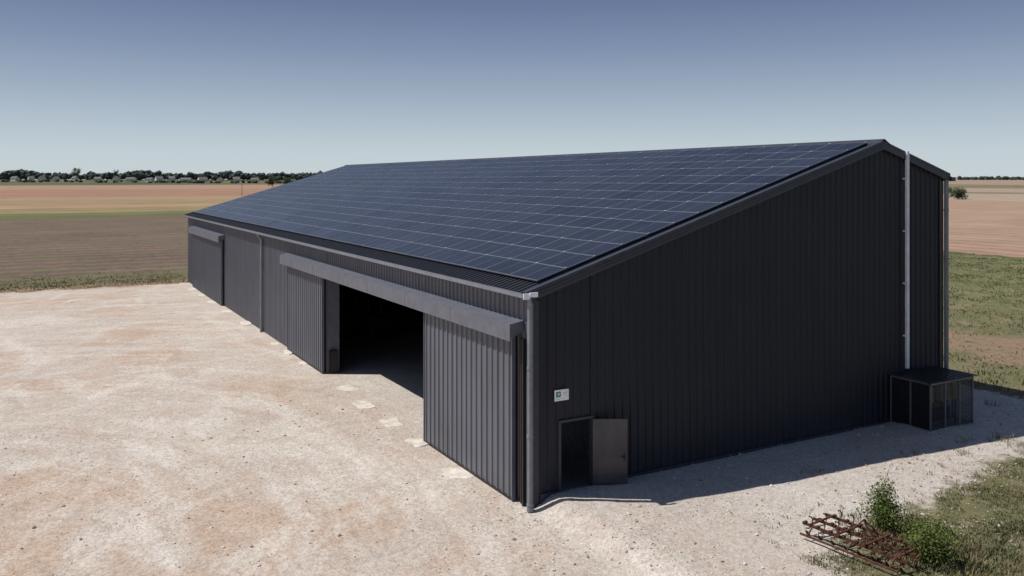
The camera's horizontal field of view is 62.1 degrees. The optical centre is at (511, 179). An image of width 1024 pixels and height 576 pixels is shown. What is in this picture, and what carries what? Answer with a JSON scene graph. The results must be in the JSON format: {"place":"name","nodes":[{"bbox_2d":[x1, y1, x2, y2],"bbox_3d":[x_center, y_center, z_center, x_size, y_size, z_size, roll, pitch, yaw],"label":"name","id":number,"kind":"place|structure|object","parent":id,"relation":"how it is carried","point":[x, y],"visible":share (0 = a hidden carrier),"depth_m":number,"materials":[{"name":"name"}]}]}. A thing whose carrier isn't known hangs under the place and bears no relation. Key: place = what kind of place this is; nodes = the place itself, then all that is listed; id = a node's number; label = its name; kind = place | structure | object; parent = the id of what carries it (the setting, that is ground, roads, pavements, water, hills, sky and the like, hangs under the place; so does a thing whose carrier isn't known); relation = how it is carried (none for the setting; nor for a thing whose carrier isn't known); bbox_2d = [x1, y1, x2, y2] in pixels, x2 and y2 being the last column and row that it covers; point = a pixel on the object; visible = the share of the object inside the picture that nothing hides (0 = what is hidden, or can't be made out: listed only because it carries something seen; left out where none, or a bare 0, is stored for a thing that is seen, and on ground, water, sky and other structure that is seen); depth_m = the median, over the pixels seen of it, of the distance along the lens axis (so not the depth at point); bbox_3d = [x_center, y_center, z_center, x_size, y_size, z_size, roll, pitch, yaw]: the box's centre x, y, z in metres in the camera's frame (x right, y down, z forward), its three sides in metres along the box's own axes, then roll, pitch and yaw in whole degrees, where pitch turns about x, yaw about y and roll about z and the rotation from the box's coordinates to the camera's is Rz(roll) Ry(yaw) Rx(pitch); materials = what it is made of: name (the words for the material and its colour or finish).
{"place":"outdoors","nodes":[
{"label":"outdoors","id":0,"kind":"place"},
{"bbox_2d":[0,180,1023,575],"bbox_3d":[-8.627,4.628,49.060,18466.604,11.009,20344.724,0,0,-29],"label":"ground","id":1,"kind":"structure","parent":0,"point":[102,368],"depth_m":29.02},
{"bbox_2d":[10,176,19,180],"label":"house","id":2,"kind":"structure","parent":1,"relation":"on","point":[14,178],"depth_m":1597.10,"materials":[{"name":"tile"}]},
{"bbox_2d":[38,175,45,180],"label":"house","id":3,"kind":"structure","parent":1,"relation":"on","point":[42,177],"depth_m":1584.15,"materials":[{"name":"tile"}]},
{"bbox_2d":[52,176,59,180],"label":"house","id":4,"kind":"structure","parent":1,"relation":"on","point":[54,178],"depth_m":1593.17,"materials":[{"name":"tile"}]},
{"bbox_2d":[71,176,78,181],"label":"house","id":5,"kind":"structure","parent":1,"relation":"on","point":[73,178],"depth_m":1587.16,"materials":[{"name":"tile"}]},
{"bbox_2d":[71,167,81,178],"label":"tree","id":6,"kind":"object","parent":1,"relation":"on","point":[77,174],"visible":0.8,"depth_m":1698.73,"materials":[{"name":"green plant"}]},
{"bbox_2d":[93,176,102,181],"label":"house","id":7,"kind":"structure","parent":1,"relation":"on","point":[99,178],"depth_m":1595.54,"materials":[{"name":"tile"}]},
{"bbox_2d":[112,176,119,181],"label":"house","id":8,"kind":"structure","parent":1,"relation":"on","point":[117,178],"depth_m":1596.01,"materials":[{"name":"tile"}]},
{"bbox_2d":[126,177,135,181],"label":"house","id":9,"kind":"structure","parent":1,"relation":"on","point":[128,179],"depth_m":1586.12,"materials":[{"name":"tile"}]},
{"bbox_2d":[145,177,154,181],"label":"house","id":10,"kind":"structure","parent":1,"relation":"on","point":[150,179],"depth_m":1557.11,"materials":[{"name":"tile"}]},
{"bbox_2d":[155,176,162,181],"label":"house","id":11,"kind":"structure","parent":1,"relation":"on","point":[158,178],"depth_m":1536.41,"materials":[{"name":"tile"}]},
{"bbox_2d":[168,176,175,182],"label":"house","id":12,"kind":"structure","parent":1,"relation":"on","point":[171,178],"depth_m":1516.09,"materials":[{"name":"tile"}]},
{"bbox_2d":[180,178,191,181],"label":"house","id":13,"kind":"structure","parent":1,"relation":"on","point":[186,179],"depth_m":1555.56,"materials":[{"name":"tile"}]},
{"bbox_2d":[197,176,207,181],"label":"house","id":14,"kind":"structure","parent":1,"relation":"on","point":[204,178],"depth_m":1587.87,"materials":[{"name":"tile"}]},
{"bbox_2d":[240,321,251,324],"bbox_3d":[-17.570,9.488,56.166,0.774,0.100,1.988,0,0,-21],"label":"concrete footing","id":15,"kind":"object","parent":1,"relation":"on","point":[245,323],"visible":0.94,"depth_m":55.91,"materials":[{"name":"beige concrete"}]},
{"bbox_2d":[267,176,278,186],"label":"tree","id":16,"kind":"object","parent":1,"relation":"on","point":[271,181],"visible":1,"depth_m":1148.78,"materials":[{"name":"green plant"}]},
{"bbox_2d":[283,350,291,354],"bbox_3d":[-12.317,9.473,46.629,0.460,0.100,1.459,0,0,-22],"label":"concrete footing","id":17,"kind":"object","parent":1,"relation":"on","point":[287,352],"visible":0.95,"depth_m":46.43,"materials":[{"name":"beige concrete"}]},
{"bbox_2d":[283,177,292,183],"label":"tree","id":18,"kind":"object","parent":1,"relation":"on","point":[287,179],"visible":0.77,"depth_m":1248.15,"materials":[{"name":"green plant"}]},
{"bbox_2d":[337,385,360,390],"bbox_3d":[-7.459,9.521,38.629,0.860,0.100,1.466,0,0,-41],"label":"concrete footing","id":19,"kind":"object","parent":1,"relation":"on","point":[347,388],"visible":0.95,"depth_m":38.61,"materials":[{"name":"beige concrete"}]},
{"bbox_2d":[352,400,375,408],"bbox_3d":[-6.271,9.507,35.847,0.884,0.100,1.596,0,0,-29],"label":"concrete footing","id":20,"kind":"object","parent":1,"relation":"on","point":[359,404],"visible":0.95,"depth_m":35.80,"materials":[{"name":"beige concrete"}]},
{"bbox_2d":[379,417,402,426],"bbox_3d":[-4.715,9.520,33.175,0.813,0.100,1.413,0,0,-21],"label":"concrete footing","id":21,"kind":"object","parent":1,"relation":"on","point":[393,422],"visible":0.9,"depth_m":33.19,"materials":[{"name":"beige concrete"}]},
{"bbox_2d":[405,437,428,447],"bbox_3d":[-3.404,9.486,30.657,0.762,0.100,1.203,0,0,-35],"label":"concrete footing","id":22,"kind":"object","parent":1,"relation":"on","point":[418,442],"visible":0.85,"depth_m":30.61,"materials":[{"name":"beige concrete"}]},
{"bbox_2d":[442,467,473,478],"bbox_3d":[-1.746,9.526,27.522,1.110,0.100,1.376,0,0,-29],"label":"concrete footing","id":23,"kind":"object","parent":1,"relation":"on","point":[458,473],"visible":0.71,"depth_m":27.45,"materials":[{"name":"beige concrete"}]},
{"bbox_2d":[0,252,1023,575],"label":"grass","id":24,"kind":"structure","parent":1,"relation":"on","point":[978,550],"depth_m":22.90,"materials":[{"name":"green plant"}]},
{"bbox_2d":[0,169,1023,182],"bbox_3d":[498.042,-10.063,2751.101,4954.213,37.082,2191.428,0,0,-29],"label":"distant treeline","id":25,"kind":"object","parent":1,"relation":"on","point":[21,174],"visible":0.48,"depth_m":1806.39,"materials":[{"name":"green plant"}]},
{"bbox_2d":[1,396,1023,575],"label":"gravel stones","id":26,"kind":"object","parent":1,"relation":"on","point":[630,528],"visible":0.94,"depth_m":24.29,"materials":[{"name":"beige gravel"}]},
{"bbox_2d":[183,139,955,512],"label":"solar roof barn","id":27,"kind":"structure","parent":1,"relation":"on","point":[651,311],"depth_m":30.16,"materials":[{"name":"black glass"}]},
{"bbox_2d":[192,234,222,305],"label":"sliding door","id":28,"kind":"structure","parent":27,"relation":"in","point":[207,255],"depth_m":68.55,"materials":[{"name":"metal"}]},
{"bbox_2d":[287,266,323,372],"bbox_3d":[-10.844,7.000,44.423,0.120,4.940,6.510,0,0,-29],"label":"sliding door","id":29,"kind":"structure","parent":27,"relation":"in","point":[305,291],"depth_m":44.03,"materials":[{"name":"metal"}]},
{"bbox_2d":[423,312,515,500],"bbox_3d":[-1.549,7.000,27.897,0.120,4.940,6.530,0,0,-29],"label":"sliding door right","id":30,"kind":"structure","parent":27,"relation":"in","point":[469,375],"depth_m":27.37,"materials":[{"name":"metal"}]},
{"bbox_2d":[593,419,627,484],"bbox_3d":[2.931,8.160,25.386,1.040,2.040,0.115,0,0,0],"label":"door leaf","id":31,"kind":"structure","parent":27,"relation":"in","point":[610,436],"depth_m":25.40,"materials":[{"name":"paint"}]},
{"bbox_2d":[800,510,930,572],"bbox_3d":[8.646,8.701,20.872,1.534,0.739,2.800,0,0,-35],"label":"rusty cultivator","id":32,"kind":"object","parent":1,"relation":"on","point":[863,544],"visible":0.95,"depth_m":20.71,"materials":[{"name":"metal"}]},
{"bbox_2d":[856,468,909,532],"bbox_3d":[9.692,8.353,22.007,1.243,1.617,1.321,0,0,-3],"label":"leafy shrub","id":33,"kind":"object","parent":1,"relation":"on","point":[883,517],"visible":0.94,"depth_m":22.01,"materials":[{"name":"green plant"}]},
{"bbox_2d":[889,513,958,540],"bbox_3d":[10.195,8.748,21.290,1.098,0.825,1.455,0,0,-19],"label":"leafy shrub","id":34,"kind":"object","parent":1,"relation":"on","point":[908,527],"visible":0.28,"depth_m":21.37,"materials":[{"name":"green plant"}]},
{"bbox_2d":[888,366,977,431],"bbox_3d":[15.810,8.235,31.935,2.710,1.890,1.790,0,0,-29],"label":"equipment enclosure","id":35,"kind":"object","parent":1,"relation":"on","point":[913,403],"visible":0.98,"depth_m":31.54,"materials":[{"name":"metal"}]},
{"bbox_2d":[897,512,970,570],"bbox_3d":[10.059,8.532,20.320,1.572,1.276,1.657,0,0,27],"label":"leafy shrub","id":36,"kind":"object","parent":1,"relation":"on","point":[936,545],"visible":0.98,"depth_m":20.08,"materials":[{"name":"green plant"}]},
{"bbox_2d":[949,184,969,199],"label":"tree","id":37,"kind":"object","parent":1,"relation":"on","point":[959,193],"visible":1,"depth_m":413.58,"materials":[{"name":"green plant"}]},
{"bbox_2d":[0,0,1023,179],"label":"sky","id":38,"kind":"structure","parent":0,"point":[96,86],"materials":[{"name":"blue"}]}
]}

